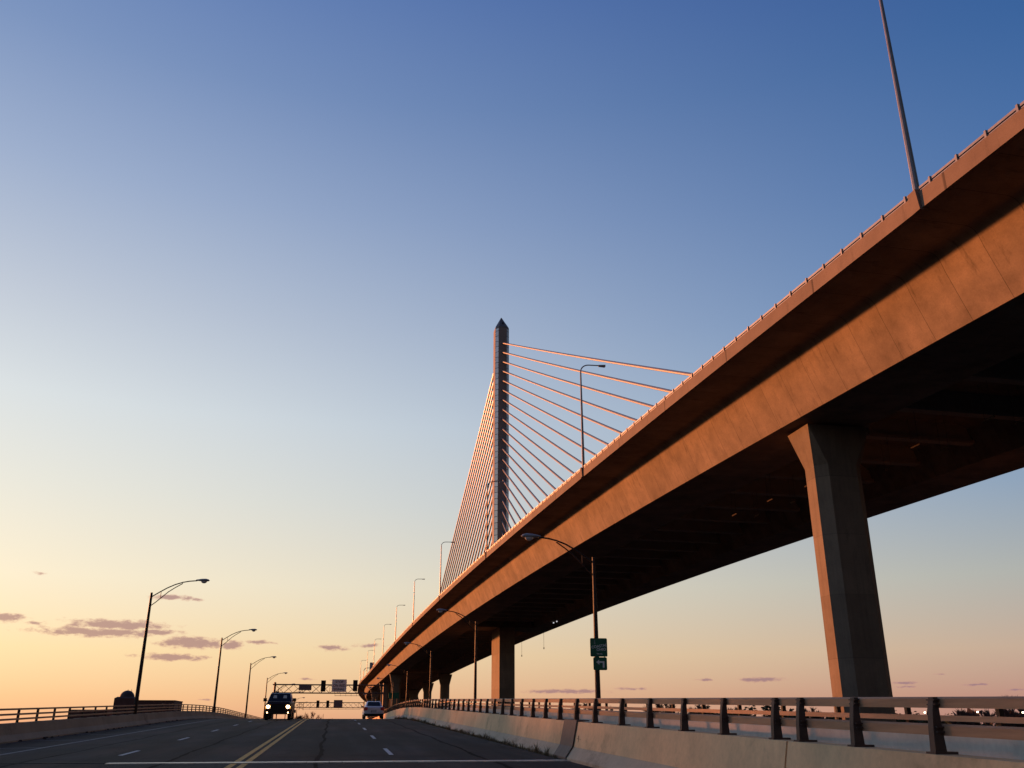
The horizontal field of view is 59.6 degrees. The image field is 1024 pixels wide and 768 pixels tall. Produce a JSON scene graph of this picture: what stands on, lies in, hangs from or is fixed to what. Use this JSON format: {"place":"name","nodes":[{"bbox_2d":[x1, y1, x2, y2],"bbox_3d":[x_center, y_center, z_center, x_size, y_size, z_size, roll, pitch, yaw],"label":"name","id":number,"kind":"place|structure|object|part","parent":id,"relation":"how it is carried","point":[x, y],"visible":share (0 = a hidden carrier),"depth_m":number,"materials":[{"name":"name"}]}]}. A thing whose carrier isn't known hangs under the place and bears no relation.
{"place":"outdoors","nodes":[
{"label":"outdoors","id":0,"kind":"place"},
{"bbox_2d":[68,690,182,717],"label":"domed building","id":1,"kind":"structure","parent":0,"point":[127,697],"depth_m":376.31,"materials":[{"name":"brick"}]},
{"bbox_2d":[0,719,592,767],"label":"road","id":2,"kind":"structure","parent":0,"point":[345,739],"depth_m":29.39,"materials":[{"name":"grey asphalt"}]},
{"bbox_2d":[0,719,194,744],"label":"gutter dirt","id":3,"kind":"structure","parent":2,"relation":"on","point":[89,732],"depth_m":40.12,"materials":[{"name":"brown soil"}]},
{"bbox_2d":[0,719,216,754],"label":"edge line","id":4,"kind":"object","parent":2,"relation":"on","point":[92,739],"visible":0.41,"depth_m":33.48,"materials":[{"name":"white paint"}]},
{"bbox_2d":[133,579,209,713],"bbox_3d":[-20.798,16.239,54.528,3.530,8.684,0.340,4,-21,-10],"label":"street lamp","id":5,"kind":"object","parent":2,"relation":"on","point":[136,700],"visible":0.88,"depth_m":54.34,"materials":[{"name":"grey metal"}]},
{"bbox_2d":[213,629,256,711],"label":"street lamp","id":6,"kind":"object","parent":2,"relation":"on","point":[217,678],"visible":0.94,"depth_m":89.53,"materials":[{"name":"grey metal"}]},
{"bbox_2d":[0,719,512,767],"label":"tar seam","id":7,"kind":"object","parent":2,"relation":"on","point":[317,758],"visible":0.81,"depth_m":27.71,"materials":[{"name":"black asphalt"}]},
{"bbox_2d":[121,720,392,754],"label":"lane line","id":8,"kind":"object","parent":2,"relation":"on","point":[385,749],"visible":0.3,"depth_m":28.43,"materials":[{"name":"white paint"}]},
{"bbox_2d":[245,656,275,717],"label":"street lamp","id":9,"kind":"object","parent":2,"relation":"on","point":[249,683],"visible":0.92,"depth_m":121.88,"materials":[{"name":"grey metal"}]},
{"bbox_2d":[225,719,307,767],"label":"line","id":10,"kind":"object","parent":2,"relation":"on","point":[253,751],"visible":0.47,"depth_m":28.37,"materials":[{"name":"yellow paint"}]},
{"bbox_2d":[263,672,286,718],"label":"street lamp","id":11,"kind":"object","parent":2,"relation":"on","point":[266,692],"visible":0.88,"depth_m":153.66,"materials":[{"name":"grey metal"}]},
{"bbox_2d":[263,691,295,719],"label":"pickup truck","id":12,"kind":"object","parent":2,"relation":"on","point":[279,703],"visible":1,"depth_m":69.03,"materials":[{"name":"paint"}]},
{"bbox_2d":[0,759,563,763],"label":"joint seal","id":13,"kind":"object","parent":2,"relation":"on","point":[147,762],"visible":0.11,"depth_m":21.99,"materials":[{"name":"black rubber"}]},
{"bbox_2d":[104,760,569,764],"bbox_3d":[-4.085,9.596,22.630,11.650,0.066,0.567,4,-21,-10],"label":"expansion joint","id":14,"kind":"object","parent":2,"relation":"on","point":[333,762],"visible":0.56,"depth_m":22.56,"materials":[{"name":"metal"}]},
{"bbox_2d":[361,701,384,718],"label":"sedan","id":15,"kind":"object","parent":2,"relation":"on","point":[373,708],"visible":1,"depth_m":80.66,"materials":[{"name":"silver paint"}]},
{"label":"rear window","id":16,"kind":"part","parent":15,"relation":"part of","materials":[{"name":"black glass"}]},
{"bbox_2d":[405,719,559,758],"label":"gutter dirt","id":17,"kind":"structure","parent":2,"relation":"on","point":[527,751],"depth_m":33.46,"materials":[{"name":"brown soil"}]},
{"bbox_2d":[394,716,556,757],"bbox_3d":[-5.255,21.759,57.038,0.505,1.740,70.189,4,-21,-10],"label":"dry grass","id":18,"kind":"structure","parent":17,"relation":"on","point":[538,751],"depth_m":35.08,"materials":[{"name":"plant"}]},
{"bbox_2d":[388,693,398,706],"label":"guide sign","id":19,"kind":"object","parent":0,"point":[395,695],"visible":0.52,"depth_m":197.14,"materials":[{"name":"metal"}]},
{"bbox_2d":[0,0,1023,725],"label":"sky","id":20,"kind":"structure","parent":0,"point":[261,261],"materials":[{"name":"blue"}]},
{"label":"ground","id":21,"kind":"structure","parent":0,"visible":0},
{"bbox_2d":[303,711,322,718],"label":"tree","id":22,"kind":"object","parent":21,"relation":"on","point":[313,715],"visible":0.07,"depth_m":393.98,"materials":[{"name":"brown plant"}]},
{"bbox_2d":[571,703,592,709],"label":"tree","id":23,"kind":"object","parent":21,"relation":"on","point":[585,704],"visible":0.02,"depth_m":371.46,"materials":[{"name":"green plant"}]},
{"bbox_2d":[642,704,687,712],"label":"tree","id":24,"kind":"object","parent":21,"relation":"on","point":[660,706],"visible":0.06,"depth_m":337.74,"materials":[{"name":"green plant"}]},
{"bbox_2d":[358,101,1023,721],"bbox_3d":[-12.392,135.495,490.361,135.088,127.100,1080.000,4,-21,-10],"label":"cable stayed bridge","id":25,"kind":"structure","parent":21,"relation":"on","point":[844,395],"depth_m":72.65,"materials":[{"name":"concrete"}]},
{"bbox_2d":[394,605,404,644],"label":"street lamp","id":26,"kind":"object","parent":25,"relation":"on","point":[395,626],"visible":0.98,"depth_m":311.25,"materials":[{"name":"metal"}]},
{"bbox_2d":[412,579,424,625],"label":"street lamp","id":27,"kind":"object","parent":25,"relation":"on","point":[413,601],"visible":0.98,"depth_m":258.60,"materials":[{"name":"metal"}]},
{"bbox_2d":[438,542,453,600],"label":"street lamp","id":28,"kind":"object","parent":25,"relation":"on","point":[440,572],"visible":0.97,"depth_m":206.33,"materials":[{"name":"metal"}]},
{"bbox_2d":[485,481,503,558],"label":"street lamp","id":29,"kind":"object","parent":25,"relation":"on","point":[487,518],"visible":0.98,"depth_m":153.43,"materials":[{"name":"metal"}]},
{"bbox_2d":[580,365,605,477],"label":"street lamp","id":30,"kind":"object","parent":25,"relation":"on","point":[582,447],"visible":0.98,"depth_m":100.41,"materials":[{"name":"metal"}]},
{"bbox_2d":[879,0,929,216],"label":"street lamp","id":31,"kind":"object","parent":25,"relation":"on","point":[916,208],"visible":0.93,"depth_m":45.99,"materials":[{"name":"metal"}]},
{"bbox_2d":[687,705,719,714],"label":"tree","id":32,"kind":"object","parent":21,"relation":"on","point":[698,706],"visible":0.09,"depth_m":336.36,"materials":[{"name":"green plant"}]},
{"bbox_2d":[688,706,731,714],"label":"tree","id":33,"kind":"object","parent":21,"relation":"on","point":[706,713],"depth_m":333.82,"materials":[{"name":"green plant"}]},
{"bbox_2d":[707,705,755,715],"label":"tree","id":34,"kind":"object","parent":21,"relation":"on","point":[751,708],"visible":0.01,"depth_m":315.59,"materials":[{"name":"green plant"}]},
{"bbox_2d":[761,706,812,718],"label":"tree","id":35,"kind":"object","parent":21,"relation":"on","point":[764,708],"visible":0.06,"depth_m":315.27,"materials":[{"name":"green plant"}]},
{"bbox_2d":[805,706,820,718],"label":"tree","id":36,"kind":"object","parent":21,"relation":"on","point":[812,710],"visible":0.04,"depth_m":315.51,"materials":[{"name":"green plant"}]},
{"bbox_2d":[754,708,993,723],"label":"wood","id":37,"kind":"object","parent":21,"relation":"on","point":[968,709],"depth_m":460.17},
{"bbox_2d":[895,710,927,722],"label":"tree","id":38,"kind":"object","parent":21,"relation":"on","point":[915,721],"visible":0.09,"depth_m":303.69,"materials":[{"name":"green plant"}]},
{"bbox_2d":[948,695,1023,726],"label":"tree","id":39,"kind":"object","parent":21,"relation":"on","point":[1009,713],"visible":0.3,"depth_m":296.54,"materials":[{"name":"green plant"}]},
{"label":"road bridge","id":40,"kind":"object","parent":21,"relation":"on","visible":0},
{"bbox_2d":[0,711,249,743],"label":"concrete barrier","id":41,"kind":"object","parent":40,"relation":"on","point":[17,732],"visible":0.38,"depth_m":42.06,"materials":[{"name":"grey concrete"}]},
{"bbox_2d":[0,704,262,722],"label":"barrier railing","id":42,"kind":"object","parent":41,"relation":"on","point":[36,718],"visible":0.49,"depth_m":44.60,"materials":[{"name":"metal"}]},
{"bbox_2d":[271,682,384,718],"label":"signal gantry","id":43,"kind":"object","parent":40,"relation":"on","point":[328,685],"visible":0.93,"depth_m":153.03,"materials":[{"name":"metal"}]},
{"bbox_2d":[299,684,311,689],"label":"gantry sign","id":44,"kind":"object","parent":43,"relation":"attached to","point":[305,686],"visible":1,"depth_m":151.93,"materials":[{"name":"metal"}]},
{"bbox_2d":[320,680,325,691],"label":"traffic signal","id":45,"kind":"object","parent":43,"relation":"attached to","point":[323,684],"visible":1,"depth_m":152.50,"materials":[{"name":"black metal"}]},
{"bbox_2d":[332,679,346,692],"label":"road sign","id":46,"kind":"object","parent":43,"relation":"attached to","point":[339,685],"visible":1,"depth_m":153.01,"materials":[{"name":"metal"}]},
{"bbox_2d":[353,680,357,690],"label":"traffic signal","id":47,"kind":"object","parent":43,"relation":"attached to","point":[355,683],"visible":1,"depth_m":153.47,"materials":[{"name":"black metal"}]},
{"bbox_2d":[293,701,364,718],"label":"signal gantry","id":48,"kind":"object","parent":40,"relation":"on","point":[363,702],"visible":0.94,"depth_m":248.78,"materials":[{"name":"metal"}]},
{"bbox_2d":[333,700,342,707],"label":"gantry sign","id":49,"kind":"object","parent":48,"relation":"attached to","point":[337,703],"visible":1,"depth_m":249.24,"materials":[{"name":"metal"}]},
{"bbox_2d":[373,707,584,755],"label":"concrete barrier","id":50,"kind":"object","parent":40,"relation":"on","point":[527,731],"visible":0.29,"depth_m":34.65,"materials":[{"name":"grey concrete"}]},
{"bbox_2d":[553,719,588,759],"bbox_3d":[1.623,9.754,24.540,0.690,1.034,1.400,4,-21,-10],"label":"joint cover","id":51,"kind":"object","parent":50,"relation":"attached to","point":[564,748],"visible":0.63,"depth_m":24.42,"materials":[{"name":"metal"}]},
{"bbox_2d":[367,696,1023,754],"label":"barrier railing","id":52,"kind":"object","parent":50,"relation":"on","point":[935,729],"visible":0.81,"depth_m":12.83,"materials":[{"name":"metal"}]},
{"bbox_2d":[566,722,793,767],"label":"concrete barrier","id":53,"kind":"object","parent":40,"relation":"on","point":[601,745],"visible":0.95,"depth_m":17.35,"materials":[{"name":"grey concrete"}]},
{"bbox_2d":[443,707,1023,759],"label":"parapet","id":54,"kind":"structure","parent":40,"relation":"on","point":[999,748],"depth_m":18.03,"materials":[{"name":"concrete"}]},
{"bbox_2d":[425,701,1023,725],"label":"railing","id":55,"kind":"object","parent":54,"relation":"on","point":[1000,719],"visible":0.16,"depth_m":18.67,"materials":[{"name":"metal"}]},
{"bbox_2d":[786,741,1023,767],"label":"concrete barrier","id":56,"kind":"object","parent":40,"relation":"on","point":[815,755],"visible":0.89,"depth_m":10.83,"materials":[{"name":"grey concrete"}]},
{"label":"sidewalk","id":57,"kind":"structure","parent":0,"visible":0},
{"bbox_2d":[377,678,393,705],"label":"street lamp","id":58,"kind":"object","parent":57,"relation":"on","point":[393,688],"visible":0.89,"depth_m":161.01,"materials":[{"name":"grey metal"}]},
{"bbox_2d":[387,664,407,700],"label":"street lamp","id":59,"kind":"object","parent":57,"relation":"on","point":[407,679],"visible":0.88,"depth_m":130.72,"materials":[{"name":"grey metal"}]},
{"bbox_2d":[404,642,431,698],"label":"street lamp","id":60,"kind":"object","parent":57,"relation":"on","point":[407,643],"visible":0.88,"depth_m":99.53,"materials":[{"name":"grey metal"}]},
{"bbox_2d":[437,609,476,698],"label":"street lamp","id":61,"kind":"object","parent":57,"relation":"on","point":[475,667],"visible":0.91,"depth_m":67.80,"materials":[{"name":"grey metal"}]},
{"bbox_2d":[521,533,600,709],"bbox_3d":[1.996,10.243,36.246,3.270,8.297,0.340,4,-21,-10],"label":"street lamp","id":62,"kind":"object","parent":57,"relation":"on","point":[528,536],"visible":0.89,"depth_m":37.11,"materials":[{"name":"grey metal"}]},
{"bbox_2d":[590,638,607,656],"bbox_3d":[3.513,10.663,36.173,0.701,0.720,0.024,2,-21,-6],"label":"road sign","id":63,"kind":"object","parent":62,"relation":"attached to","point":[598,647],"visible":1,"depth_m":36.16,"materials":[{"name":"green metal"}]},
{"bbox_2d":[593,657,606,669],"bbox_3d":[3.550,11.216,35.981,0.560,0.590,0.038,2,-21,-6],"label":"arrow sign","id":64,"kind":"object","parent":62,"relation":"attached to","point":[599,663],"visible":1,"depth_m":35.95,"materials":[{"name":"metal"}]}
]}

